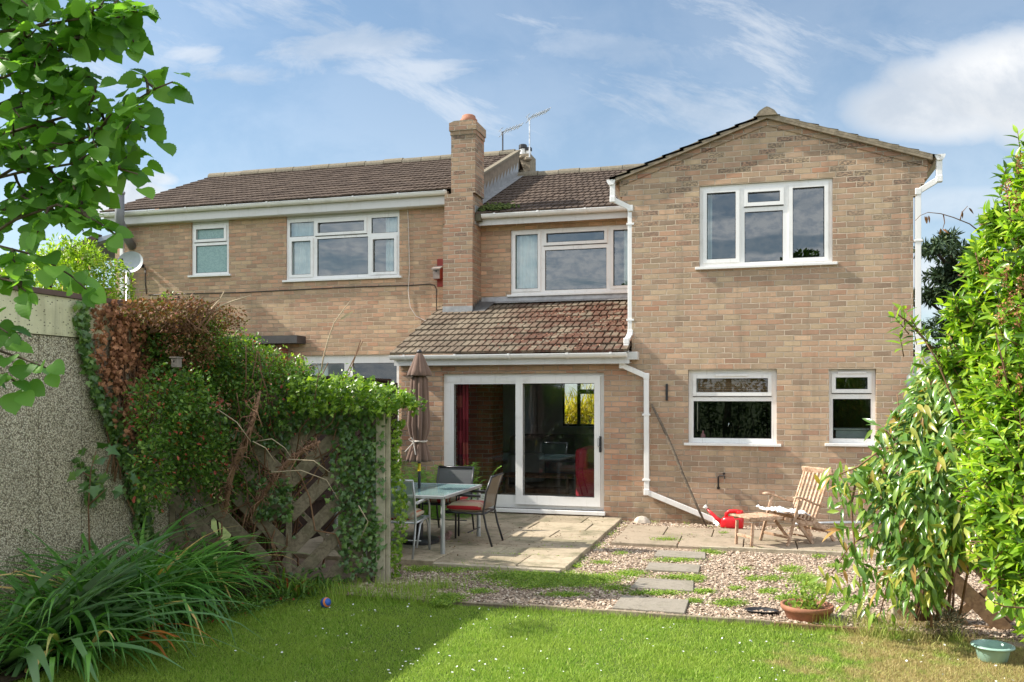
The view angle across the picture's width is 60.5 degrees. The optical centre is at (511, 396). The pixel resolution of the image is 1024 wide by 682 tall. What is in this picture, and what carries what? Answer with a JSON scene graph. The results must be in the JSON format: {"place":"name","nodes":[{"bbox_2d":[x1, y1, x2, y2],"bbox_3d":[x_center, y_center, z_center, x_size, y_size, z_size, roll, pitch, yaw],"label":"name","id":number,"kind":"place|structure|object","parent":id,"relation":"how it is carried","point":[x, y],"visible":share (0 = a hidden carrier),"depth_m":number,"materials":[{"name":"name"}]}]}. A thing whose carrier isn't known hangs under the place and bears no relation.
{"place":"outdoors","nodes":[
{"label":"outdoors","id":0,"kind":"place"},
{"bbox_2d":[67,442,140,549],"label":"seedling","id":1,"kind":"object","parent":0,"point":[94,491],"visible":1,"depth_m":6.33,"materials":[{"name":"green plant"}]},
{"bbox_2d":[0,285,213,624],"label":"garage","id":2,"kind":"structure","parent":0,"point":[48,435],"depth_m":7.15,"materials":[{"name":"grey concrete"}]},
{"bbox_2d":[71,301,159,540],"bbox_3d":[-3.459,0.301,7.767,0.197,2.240,1.167,0,0,16],"label":"ivy","id":3,"kind":"object","parent":2,"relation":"attached to","point":[81,319],"visible":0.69,"depth_m":7.61,"materials":[{"name":"green plant"}]},
{"bbox_2d":[88,290,249,482],"bbox_3d":[-2.990,-0.073,7.934,1.000,1.772,2.043,0,0,16],"label":"dead ivy","id":4,"kind":"object","parent":2,"relation":"attached to","point":[125,356],"visible":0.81,"depth_m":7.85,"materials":[{"name":"brown plant"}]},
{"bbox_2d":[169,357,182,367],"bbox_3d":[-2.851,-0.293,7.460,0.072,0.090,0.090,0,0,16],"label":"nest box","id":5,"kind":"object","parent":4,"relation":"attached to","point":[176,362],"visible":1,"depth_m":7.43,"materials":[{"name":"grey wood"}]},
{"bbox_2d":[0,580,319,681],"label":"planting soil","id":6,"kind":"structure","parent":0,"point":[4,678],"depth_m":7.45,"materials":[{"name":"soil"}]},
{"bbox_2d":[0,576,190,681],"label":"daylily","id":7,"kind":"object","parent":6,"relation":"on","point":[75,660],"visible":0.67,"depth_m":5.67,"materials":[{"name":"green plant"}]},
{"bbox_2d":[0,503,269,681],"bbox_3d":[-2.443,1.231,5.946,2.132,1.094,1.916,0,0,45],"label":"daylily","id":8,"kind":"object","parent":6,"relation":"on","point":[102,581],"visible":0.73,"depth_m":5.88,"materials":[{"name":"green plant"}]},
{"bbox_2d":[0,504,308,665],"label":"daylily","id":9,"kind":"object","parent":6,"relation":"on","point":[102,563],"visible":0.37,"depth_m":6.75,"materials":[{"name":"green plant"}]},
{"bbox_2d":[41,525,287,627],"bbox_3d":[-2.900,1.420,7.456,2.101,0.722,2.530,0,0,16],"label":"daylily","id":10,"kind":"object","parent":6,"relation":"on","point":[209,589],"visible":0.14,"depth_m":7.38,"materials":[{"name":"green plant"}]},
{"bbox_2d":[110,532,312,605],"bbox_3d":[-2.808,1.509,7.811,1.893,0.541,1.789,0,0,16],"label":"daylily","id":11,"kind":"object","parent":6,"relation":"on","point":[221,561],"visible":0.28,"depth_m":7.86,"materials":[{"name":"green plant"}]},
{"bbox_2d":[103,577,359,649],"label":"border weeds","id":12,"kind":"object","parent":6,"relation":"on","point":[252,597],"visible":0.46,"depth_m":7.41,"materials":[{"name":"green plant"}]},
{"bbox_2d":[169,413,372,581],"bbox_3d":[-2.324,0.990,8.460,1.990,1.666,0.065,0,0,2],"label":"trellis screen","id":13,"kind":"object","parent":6,"relation":"on","point":[327,545],"visible":0.38,"depth_m":8.44,"materials":[{"name":"wood"}]},
{"bbox_2d":[164,370,426,583],"bbox_3d":[-2.059,0.771,8.271,2.556,2.087,0.723,0,0,0],"label":"ivy","id":14,"kind":"object","parent":13,"relation":"attached to","point":[403,399],"visible":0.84,"depth_m":8.33,"materials":[{"name":"green plant"}]},
{"bbox_2d":[254,568,350,605],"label":"daylily","id":15,"kind":"object","parent":6,"relation":"on","point":[305,586],"visible":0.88,"depth_m":7.90,"materials":[{"name":"green plant"}]},
{"bbox_2d":[270,510,621,571],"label":"patio","id":16,"kind":"structure","parent":0,"point":[593,533],"depth_m":10.42,"materials":[{"name":"stone"}]},
{"bbox_2d":[366,479,430,558],"bbox_3d":[-1.243,1.300,9.634,0.565,0.847,0.624,0,0,12],"label":"garden chair","id":17,"kind":"object","parent":16,"relation":"on","point":[411,499],"visible":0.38,"depth_m":9.39,"materials":[{"name":"silver metal"}]},
{"bbox_2d":[391,508,423,519],"bbox_3d":[-1.232,1.288,9.682,0.420,0.112,0.420,0,0,12],"label":"seat cushion","id":18,"kind":"object","parent":17,"relation":"on","point":[419,511],"visible":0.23,"depth_m":9.66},
{"bbox_2d":[333,482,481,553],"bbox_3d":[-1.199,1.399,10.390,1.355,0.642,1.355,0,0,16],"label":"garden table","id":19,"kind":"object","parent":16,"relation":"on","point":[442,491],"visible":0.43,"depth_m":10.14,"materials":[{"name":"teal glass"}]},
{"bbox_2d":[401,349,439,544],"bbox_3d":[-1.097,0.579,10.402,0.480,2.278,0.480,0,0,16],"label":"parasol","id":20,"kind":"object","parent":16,"relation":"on","point":[419,371],"visible":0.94,"depth_m":10.32,"materials":[{"name":"brown fabric"}]},
{"bbox_2d":[391,461,501,518],"bbox_3d":[-1.116,1.346,12.669,1.784,0.808,1.386,0,0,16],"label":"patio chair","id":21,"kind":"object","parent":16,"relation":"on","point":[412,477],"visible":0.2,"depth_m":12.62,"materials":[{"name":"fabric"}]},
{"bbox_2d":[422,466,474,535],"bbox_3d":[-0.808,1.315,11.194,0.525,0.817,0.624,0,0,16],"label":"garden chair","id":22,"kind":"object","parent":16,"relation":"on","point":[456,474],"visible":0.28,"depth_m":11.43,"materials":[{"name":"grey metal"}]},
{"bbox_2d":[429,496,467,503],"bbox_3d":[-0.821,1.288,11.146,0.420,0.112,0.420,0,0,16],"label":"seat cushion","id":23,"kind":"object","parent":22,"relation":"on","point":[450,500],"visible":0.25,"depth_m":10.95,"materials":[{"name":"fabric"}]},
{"bbox_2d":[445,473,503,546],"bbox_3d":[-0.458,1.315,10.369,0.624,0.817,0.495,0,0,16],"label":"garden chair","id":24,"kind":"object","parent":16,"relation":"on","point":[491,493],"visible":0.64,"depth_m":10.26,"materials":[{"name":"grey metal"}]},
{"bbox_2d":[446,499,483,511],"bbox_3d":[-0.506,1.288,10.382,0.420,0.112,0.420,0,0,16],"label":"seat cushion","id":25,"kind":"object","parent":24,"relation":"on","point":[469,505],"visible":0.91,"depth_m":10.21,"materials":[{"name":"fabric"}]},
{"bbox_2d":[0,0,1023,349],"label":"sky","id":26,"kind":"structure","parent":0,"point":[270,83],"materials":[{"name":"blue"}]},
{"bbox_2d":[9,593,1023,681],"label":"lawn","id":27,"kind":"structure","parent":0,"point":[638,664],"depth_m":6.21,"materials":[{"name":"plant"}]},
{"bbox_2d":[0,0,193,414],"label":"hazel tree","id":28,"kind":"object","parent":27,"relation":"on","point":[114,30],"visible":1,"depth_m":2.91,"materials":[{"name":"green plant"}]},
{"bbox_2d":[320,597,330,607],"bbox_3d":[-1.583,1.750,7.466,0.090,0.091,0.091,0,0,16],"label":"ball","id":29,"kind":"object","parent":27,"relation":"on","point":[325,602],"visible":1,"depth_m":7.44,"materials":[{"name":"blue plastic"}]},
{"bbox_2d":[234,603,996,681],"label":"daisies","id":30,"kind":"object","parent":27,"relation":"on","point":[569,648],"visible":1,"depth_m":6.11,"materials":[{"name":"white plant"}]},
{"bbox_2d":[529,604,771,626],"bbox_3d":[1.089,1.794,7.141,1.961,0.091,0.035,0,0,16],"label":"timber edging","id":31,"kind":"object","parent":27,"relation":"on","point":[662,615],"visible":0.47,"depth_m":7.11,"materials":[{"name":"wood"}]},
{"bbox_2d":[502,603,1022,643],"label":"edge grass","id":32,"kind":"structure","parent":27,"relation":"on","point":[644,615],"depth_m":6.91,"materials":[{"name":"plant"}]},
{"bbox_2d":[774,622,903,635],"bbox_3d":[2.494,1.798,6.726,0.931,0.084,0.035,0,0,16],"label":"timber edging","id":33,"kind":"object","parent":27,"relation":"on","point":[817,626],"visible":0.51,"depth_m":6.75,"materials":[{"name":"wood"}]},
{"bbox_2d":[886,125,1023,641],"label":"laurel","id":34,"kind":"object","parent":27,"relation":"on","point":[988,378],"visible":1,"depth_m":5.13,"materials":[{"name":"green plant"}]},
{"bbox_2d":[915,206,975,234],"bbox_3d":[2.873,-1.164,5.806,0.425,0.192,0.040,0,0,4],"label":"tendril","id":35,"kind":"object","parent":34,"relation":"attached to","point":[928,218],"visible":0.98,"depth_m":5.80},
{"bbox_2d":[985,589,1023,621],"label":"bay sprig","id":36,"kind":"object","parent":34,"relation":"attached to","point":[1007,603],"visible":1,"depth_m":4.60,"materials":[{"name":"green plant"}]},
{"bbox_2d":[970,639,1015,663],"bbox_3d":[3.275,1.742,5.988,0.272,0.112,0.272,0,0,16],"label":"plastic bowl","id":37,"kind":"object","parent":27,"relation":"on","point":[993,651],"visible":1,"depth_m":5.93,"materials":[{"name":"plastic"}]},
{"bbox_2d":[971,637,1023,648],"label":"edging","id":38,"kind":"structure","parent":27,"relation":"on","point":[1017,644],"depth_m":6.36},
{"bbox_2d":[211,495,967,639],"bbox_3d":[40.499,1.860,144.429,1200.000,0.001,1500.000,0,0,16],"label":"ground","id":39,"kind":"structure","parent":0,"point":[227,534],"depth_m":12.21,"materials":[{"name":"soil"}]},
{"bbox_2d":[0,234,114,297],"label":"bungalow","id":40,"kind":"object","parent":39,"relation":"on","point":[101,240],"visible":0.14,"depth_m":31.83,"materials":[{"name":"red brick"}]},
{"bbox_2d":[0,233,142,300],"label":"bush","id":41,"kind":"object","parent":39,"relation":"on","point":[94,262],"visible":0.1,"depth_m":14.42,"materials":[{"name":"green plant"}]},
{"bbox_2d":[231,372,397,561],"bbox_3d":[-2.401,0.775,11.473,0.240,2.090,4.198,0,0,16],"label":"wooden fence","id":42,"kind":"object","parent":39,"relation":"on","point":[319,504],"visible":0.09,"depth_m":11.29,"materials":[{"name":"wood"}]},
{"bbox_2d":[99,144,535,475],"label":"brick house","id":43,"kind":"structure","parent":39,"relation":"on","point":[216,234],"depth_m":16.39,"materials":[{"name":"brown brick"}]},
{"bbox_2d":[118,251,143,273],"bbox_3d":[-7.234,-2.550,16.734,0.573,0.432,0.490,0,0,-39],"label":"satellite dish","id":44,"kind":"object","parent":43,"relation":"attached to","point":[134,259],"visible":0.84,"depth_m":16.73,"materials":[{"name":"grey paint"}]},
{"bbox_2d":[187,223,230,277],"bbox_3d":[-5.734,-2.785,16.722,0.928,1.012,0.135,0,0,16],"label":"window","id":45,"kind":"structure","parent":43,"relation":"in","point":[210,242],"depth_m":16.74,"materials":[{"name":"white plastic"}]},
{"bbox_2d":[211,335,305,494],"bbox_3d":[-5.083,0.366,16.339,2.600,2.947,0.320,0,0,16],"label":"porch","id":46,"kind":"object","parent":43,"relation":"attached to","point":[288,339],"visible":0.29,"depth_m":16.01,"materials":[{"name":"brick"}]},
{"bbox_2d":[149,284,436,310],"bbox_3d":[-4.189,-1.728,16.252,5.957,0.529,0.014,0,0,16],"label":"cable","id":47,"kind":"object","parent":43,"relation":"attached to","point":[307,289],"visible":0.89,"depth_m":16.09,"materials":[{"name":"black plastic"}]},
{"bbox_2d":[292,222,313,273],"bbox_3d":[-3.839,-2.666,16.302,0.546,1.231,0.050,0,0,16],"label":"curtain","id":48,"kind":"object","parent":43,"relation":"hanging from","point":[301,257],"visible":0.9,"depth_m":16.32,"materials":[{"name":"fabric"}]},
{"bbox_2d":[312,364,327,375],"bbox_3d":[-3.556,0.483,16.295,0.328,2.474,0.048,0,0,16],"label":"curtain","id":49,"kind":"object","parent":43,"relation":"hanging from","point":[325,373],"visible":0.07,"depth_m":16.29,"materials":[{"name":"fabric"}]},
{"bbox_2d":[282,213,401,282],"bbox_3d":[-3.090,-2.697,15.980,2.373,1.164,0.135,0,0,16],"label":"window","id":50,"kind":"structure","parent":43,"relation":"in","point":[368,219],"depth_m":15.98,"materials":[{"name":"white plastic"}]},
{"bbox_2d":[304,355,398,460],"bbox_3d":[-2.917,0.212,15.991,1.919,1.928,0.060,0,0,16],"label":"window","id":51,"kind":"structure","parent":43,"relation":"in","point":[338,359],"depth_m":15.97,"materials":[{"name":"white plastic"}]},
{"bbox_2d":[386,217,396,270],"bbox_3d":[-2.130,-2.666,15.823,0.304,1.231,0.048,0,0,16],"label":"curtain","id":52,"kind":"object","parent":43,"relation":"hanging from","point":[391,224],"visible":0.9,"depth_m":15.84,"materials":[{"name":"fabric"}]},
{"bbox_2d":[407,209,425,320],"bbox_3d":[-1.610,-2.365,15.525,0.540,2.132,0.013,0,0,16],"label":"cable","id":53,"kind":"object","parent":43,"relation":"attached to","point":[409,268],"visible":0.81,"depth_m":15.58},
{"bbox_2d":[431,259,442,286],"bbox_3d":[-1.299,-2.175,15.350,0.164,0.487,0.199,0,0,16],"label":"bird box","id":54,"kind":"object","parent":43,"relation":"attached to","point":[438,272],"visible":0.81,"depth_m":15.36,"materials":[{"name":"red wood"}]},
{"bbox_2d":[499,123,522,150],"bbox_3d":[-0.015,-5.437,18.620,0.206,0.829,0.636,0,0,45],"label":"tv aerial","id":55,"kind":"object","parent":43,"relation":"attached to","point":[512,128],"visible":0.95,"depth_m":18.52,"materials":[{"name":"grey metal"}]},
{"bbox_2d":[381,596,527,609],"bbox_3d":[-0.528,1.802,7.615,1.371,0.076,0.035,0,0,16],"label":"timber edging","id":56,"kind":"object","parent":39,"relation":"on","point":[484,604],"visible":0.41,"depth_m":7.52,"materials":[{"name":"wood"}]},
{"bbox_2d":[565,384,593,423],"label":"golden shrub","id":57,"kind":"object","parent":39,"relation":"on","point":[587,413],"visible":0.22,"depth_m":22.82,"materials":[{"name":"yellow plant"}]},
{"bbox_2d":[565,384,593,420],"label":"white house","id":58,"kind":"structure","parent":39,"relation":"on","point":[571,386],"depth_m":36.67,"materials":[{"name":"paint"}]},
{"bbox_2d":[913,226,1005,374],"bbox_3d":[10.890,-1.255,21.574,2.866,6.150,2.457,0,0,16],"label":"conifer","id":59,"kind":"object","parent":39,"relation":"on","point":[943,247],"visible":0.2,"depth_m":21.46,"materials":[{"name":"green plant"}]},
{"bbox_2d":[913,342,1011,398],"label":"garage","id":60,"kind":"structure","parent":39,"relation":"on","point":[927,357],"depth_m":14.15,"materials":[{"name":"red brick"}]},
{"bbox_2d":[229,521,1023,639],"bbox_3d":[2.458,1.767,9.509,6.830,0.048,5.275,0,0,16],"label":"gravel","id":61,"kind":"structure","parent":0,"point":[560,599],"depth_m":8.21,"materials":[{"name":"gravel"}]},
{"bbox_2d":[122,290,400,572],"bbox_3d":[-2.792,0.414,8.531,2.444,2.829,2.703,0,0,44],"label":"shrub","id":62,"kind":"object","parent":61,"relation":"on","point":[238,388],"visible":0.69,"depth_m":8.06,"materials":[{"name":"green plant"}]},
{"bbox_2d":[195,292,353,376],"bbox_3d":[-2.227,-0.577,8.385,1.520,0.772,0.364,0,0,-43],"label":"dry stalk","id":63,"kind":"object","parent":62,"relation":"attached to","point":[346,315],"visible":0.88,"depth_m":8.79,"materials":[{"name":"plant"}]},
{"bbox_2d":[376,413,390,583],"bbox_3d":[-1.224,0.985,8.360,0.125,1.670,0.100,0,0,2],"label":"concrete post","id":64,"kind":"object","parent":61,"relation":"on","point":[385,553],"visible":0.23,"depth_m":8.31,"materials":[{"name":"concrete"}]},
{"bbox_2d":[292,570,475,608],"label":"long grass","id":65,"kind":"structure","parent":61,"relation":"on","point":[378,598],"depth_m":7.79,"materials":[{"name":"plant"}]},
{"bbox_2d":[404,560,507,573],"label":"patio weeds","id":66,"kind":"object","parent":61,"relation":"on","point":[453,570],"visible":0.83,"depth_m":8.88,"materials":[{"name":"green plant"}]},
{"bbox_2d":[432,562,561,573],"bbox_3d":[-0.165,1.750,8.947,1.351,0.059,0.090,0,0,16],"label":"edging stone","id":67,"kind":"object","parent":61,"relation":"on","point":[466,565],"visible":0.55,"depth_m":8.91,"materials":[{"name":"stone"}]},
{"bbox_2d":[394,520,864,606],"bbox_3d":[2.336,1.736,9.933,8.624,0.095,5.210,0,0,-18],"label":"ground cover","id":68,"kind":"object","parent":61,"relation":"on","point":[548,579],"visible":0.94,"depth_m":8.39,"materials":[{"name":"green plant"}]},
{"bbox_2d":[633,516,650,523],"bbox_3d":[1.819,1.720,12.300,0.242,0.100,0.131,0,0,16],"label":"rubble stone","id":69,"kind":"object","parent":61,"relation":"on","point":[642,519],"visible":1,"depth_m":12.26,"materials":[{"name":"stone"}]},
{"bbox_2d":[612,595,688,613],"bbox_3d":[1.177,1.770,7.419,0.592,0.050,0.477,0,0,16],"label":"stepping stone","id":70,"kind":"object","parent":61,"relation":"on","point":[654,604],"visible":0.72,"depth_m":7.38,"materials":[{"name":"stone"}]},
{"bbox_2d":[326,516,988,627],"bbox_3d":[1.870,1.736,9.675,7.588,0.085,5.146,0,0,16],"label":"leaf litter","id":71,"kind":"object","parent":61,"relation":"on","point":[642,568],"visible":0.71,"depth_m":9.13,"materials":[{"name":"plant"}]},
{"bbox_2d":[631,578,693,592],"bbox_3d":[1.420,1.770,8.199,0.564,0.050,0.439,0,0,16],"label":"stepping stone","id":72,"kind":"object","parent":61,"relation":"on","point":[660,584],"visible":0.77,"depth_m":8.16,"materials":[{"name":"stone"}]},
{"bbox_2d":[645,562,700,574],"bbox_3d":[1.655,1.770,9.020,0.538,0.050,0.404,0,0,16],"label":"stepping stone","id":73,"kind":"object","parent":61,"relation":"on","point":[671,567],"visible":0.72,"depth_m":8.98,"materials":[{"name":"stone"}]},
{"bbox_2d":[651,404,706,525],"bbox_3d":[2.296,0.934,12.139,0.832,1.665,0.055,0,0,33],"label":"wooden pole","id":74,"kind":"object","parent":61,"relation":"on","point":[677,461],"visible":1,"depth_m":12.12,"materials":[{"name":"wood"}]},
{"bbox_2d":[654,550,704,559],"bbox_3d":[1.877,1.770,9.761,0.554,0.050,0.390,0,0,16],"label":"stepping stone","id":75,"kind":"object","parent":61,"relation":"on","point":[671,554],"visible":0.74,"depth_m":9.72,"materials":[{"name":"stone"}]},
{"bbox_2d":[703,505,743,528],"bbox_3d":[2.821,1.595,11.744,0.538,0.290,0.180,0,0,23],"label":"watering can","id":76,"kind":"object","parent":61,"relation":"on","point":[726,521],"visible":0.89,"depth_m":11.65,"materials":[{"name":"red plastic"}]},
{"bbox_2d":[700,546,815,555],"bbox_3d":[2.783,1.748,9.979,1.271,0.063,0.060,0,0,16],"label":"edging stone","id":77,"kind":"object","parent":61,"relation":"on","point":[768,550],"visible":0.76,"depth_m":9.95,"materials":[{"name":"stone"}]},
{"bbox_2d":[745,607,778,614],"bbox_3d":[2.042,1.758,7.188,0.275,0.035,0.176,0,0,16],"label":"plant tray","id":78,"kind":"object","parent":61,"relation":"on","point":[750,610],"visible":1,"depth_m":7.21,"materials":[{"name":"black plastic"}]},
{"bbox_2d":[780,598,833,623],"bbox_3d":[2.357,1.732,7.021,0.410,0.155,0.410,0,0,16],"label":"terracotta pot","id":79,"kind":"object","parent":61,"relation":"on","point":[801,615],"visible":0.7,"depth_m":6.88,"materials":[{"name":"ceramic"}]},
{"bbox_2d":[785,577,823,609],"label":"seedlings","id":80,"kind":"object","parent":79,"relation":"in","point":[805,603],"visible":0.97,"depth_m":7.01,"materials":[{"name":"green plant"}]},
{"bbox_2d":[818,550,876,557],"bbox_3d":[3.927,1.750,9.669,1.061,0.060,0.060,0,0,16],"label":"edging stone","id":81,"kind":"object","parent":61,"relation":"on","point":[834,553],"visible":0.19,"depth_m":9.74,"materials":[{"name":"stone"}]},
{"bbox_2d":[891,576,904,620],"bbox_3d":[3.071,1.460,6.980,0.100,0.720,0.100,0,0,16],"label":"wooden post","id":82,"kind":"object","parent":61,"relation":"on","point":[894,612],"depth_m":6.94,"materials":[{"name":"wood"}]},
{"bbox_2d":[812,607,992,642],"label":"long grass","id":83,"kind":"structure","parent":61,"relation":"on","point":[881,622],"depth_m":6.60,"materials":[{"name":"plant"}]},
{"bbox_2d":[847,606,968,632],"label":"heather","id":84,"kind":"object","parent":61,"relation":"on","point":[954,618],"visible":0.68,"depth_m":6.57,"materials":[{"name":"plant"}]},
{"bbox_2d":[808,332,1020,631],"bbox_3d":[3.049,0.578,6.402,1.752,2.425,1.390,0,0,0],"label":"clematis","id":85,"kind":"object","parent":61,"relation":"on","point":[932,531],"visible":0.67,"depth_m":6.25,"materials":[{"name":"green plant"}]},
{"bbox_2d":[897,490,1021,630],"bbox_3d":[3.692,1.250,6.699,1.398,1.142,0.041,0,0,22],"label":"trellis screen","id":86,"kind":"object","parent":61,"relation":"on","point":[974,601],"visible":0.16,"depth_m":6.74,"materials":[{"name":"wood"}]},
{"bbox_2d":[389,106,945,530],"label":"brick house","id":87,"kind":"structure","parent":0,"point":[796,286],"depth_m":12.35,"materials":[{"name":"brick"}]},
{"bbox_2d":[457,385,468,465],"bbox_3d":[-0.758,0.620,13.610,0.185,2.000,0.050,0,0,16],"label":"curtain","id":88,"kind":"object","parent":87,"relation":"hanging from","point":[462,419],"visible":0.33,"depth_m":13.61,"materials":[{"name":"fabric"}]},
{"bbox_2d":[503,436,544,483],"bbox_3d":[0.011,1.215,17.146,0.870,0.870,1.030,0,0,-40],"label":"armchair","id":89,"kind":"object","parent":87,"relation":"in","point":[534,459],"visible":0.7,"depth_m":16.91,"materials":[{"name":"fabric"}]},
{"bbox_2d":[444,373,604,515],"bbox_3d":[0.143,0.679,12.968,2.511,2.042,0.210,0,0,16],"label":"sliding door","id":90,"kind":"structure","parent":87,"relation":"in","point":[519,502],"depth_m":12.93,"materials":[{"name":"white plastic"}]},
{"bbox_2d":[517,235,536,288],"bbox_3d":[0.301,-2.254,15.141,0.488,1.211,0.048,0,0,16],"label":"curtain","id":91,"kind":"object","parent":87,"relation":"hanging from","point":[526,261],"visible":0.68,"depth_m":15.15,"materials":[{"name":"fabric"}]},
{"bbox_2d":[526,107,550,157],"bbox_3d":[0.570,-5.677,18.873,0.652,1.170,0.206,0,0,-43],"label":"tv aerial","id":92,"kind":"object","parent":87,"relation":"on","point":[536,114],"visible":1,"depth_m":18.68,"materials":[{"name":"metal"}]},
{"bbox_2d":[503,472,575,493],"bbox_3d":[0.493,1.540,15.648,1.300,0.320,0.600,0,0,16],"label":"coffee table","id":93,"kind":"object","parent":87,"relation":"on","point":[567,489],"visible":0.95,"depth_m":15.49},
{"bbox_2d":[525,434,593,478],"bbox_3d":[0.919,1.215,18.037,1.780,0.870,0.870,0,0,16],"label":"dining table","id":94,"kind":"object","parent":87,"relation":"on","point":[562,448],"visible":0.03,"depth_m":18.19,"materials":[{"name":"grey wood"}]},
{"bbox_2d":[507,225,627,296],"bbox_3d":[1.065,-2.285,14.818,2.362,1.144,0.140,0,0,16],"label":"window","id":95,"kind":"structure","parent":87,"relation":"in","point":[543,246],"depth_m":14.87,"materials":[{"name":"white plastic"}]},
{"bbox_2d":[559,384,593,428],"bbox_3d":[1.602,0.177,20.738,0.948,1.144,0.200,0,0,16],"label":"window","id":96,"kind":"structure","parent":87,"relation":"in","point":[580,391],"depth_m":20.80,"materials":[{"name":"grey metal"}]},
{"bbox_2d":[575,446,593,496],"bbox_3d":[1.475,1.215,13.555,0.870,0.870,1.030,0,0,16],"label":"armchair","id":97,"kind":"object","parent":87,"relation":"in","point":[584,465],"visible":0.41,"depth_m":13.16,"materials":[{"name":"red fabric"}]},
{"bbox_2d":[624,230,627,284],"bbox_3d":[2.020,-2.254,14.659,0.303,1.211,0.050,0,0,16],"label":"curtain","id":98,"kind":"object","parent":87,"relation":"hanging from","point":[625,257],"visible":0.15,"depth_m":14.70,"materials":[{"name":"fabric"}]},
{"bbox_2d":[707,194,711,258],"bbox_3d":[2.759,-2.313,12.385,0.127,1.230,0.050,0,0,16],"label":"curtain","id":99,"kind":"object","parent":87,"relation":"hanging from","point":[709,226],"visible":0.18,"depth_m":12.38,"materials":[{"name":"fabric"}]},
{"bbox_2d":[698,379,766,391],"bbox_3d":[3.078,-0.194,12.275,1.087,0.327,0.020,0,0,16],"label":"slatted blind","id":100,"kind":"object","parent":87,"relation":"attached to","point":[732,385],"visible":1,"depth_m":12.27,"materials":[{"name":"fabric"}]},
{"bbox_2d":[684,369,780,446],"bbox_3d":[3.041,0.152,12.145,1.297,1.053,0.180,0,0,16],"label":"window","id":101,"kind":"structure","parent":87,"relation":"in","point":[769,374],"depth_m":12.14,"materials":[{"name":"white plastic"}]},
{"bbox_2d":[695,179,836,269],"bbox_3d":[3.454,-2.345,12.008,1.859,1.163,0.140,0,0,16],"label":"window","id":102,"kind":"structure","parent":87,"relation":"in","point":[784,204],"depth_m":11.99,"materials":[{"name":"white plastic"}]},
{"bbox_2d":[795,521,880,525],"bbox_3d":[4.452,1.667,11.588,1.442,0.125,0.044,0,0,16],"label":"waste pipe","id":103,"kind":"object","parent":87,"relation":"attached to","point":[832,522],"visible":0.19,"depth_m":11.62,"materials":[{"name":"plastic"}]},
{"bbox_2d":[833,427,869,443],"bbox_3d":[4.651,0.558,12.088,0.468,0.255,0.390,0,0,16],"label":"storage box","id":104,"kind":"object","parent":87,"relation":"in","point":[842,432],"visible":0.61,"depth_m":11.92,"materials":[{"name":"plastic"}]},
{"bbox_2d":[825,369,880,446],"bbox_3d":[4.539,0.147,11.725,0.698,1.027,0.180,0,0,16],"label":"window","id":105,"kind":"structure","parent":87,"relation":"in","point":[869,393],"depth_m":11.73,"materials":[{"name":"white plastic"}]},
{"bbox_2d":[904,372,926,399],"bbox_3d":[5.233,-0.073,11.378,0.279,0.482,0.201,0,0,16],"label":"hose reel","id":106,"kind":"object","parent":87,"relation":"attached to","point":[907,378],"visible":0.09,"depth_m":11.35,"materials":[{"name":"plastic"}]},
{"bbox_2d":[611,525,885,553],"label":"path","id":107,"kind":"structure","parent":0,"point":[639,536],"depth_m":10.70,"materials":[{"name":"stone"}]},
{"bbox_2d":[730,466,835,546],"bbox_3d":[3.231,1.307,10.485,1.274,0.894,0.589,0,0,-24],"label":"deck chair","id":108,"kind":"object","parent":107,"relation":"on","point":[794,518],"visible":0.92,"depth_m":10.46,"materials":[{"name":"brown wood"}]},
{"bbox_2d":[756,504,810,515],"bbox_3d":[3.243,1.349,10.491,0.520,0.118,0.413,0,0,-24],"label":"towel","id":109,"kind":"object","parent":108,"relation":"on","point":[779,508],"visible":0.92,"depth_m":10.40,"materials":[{"name":"white fabric"}]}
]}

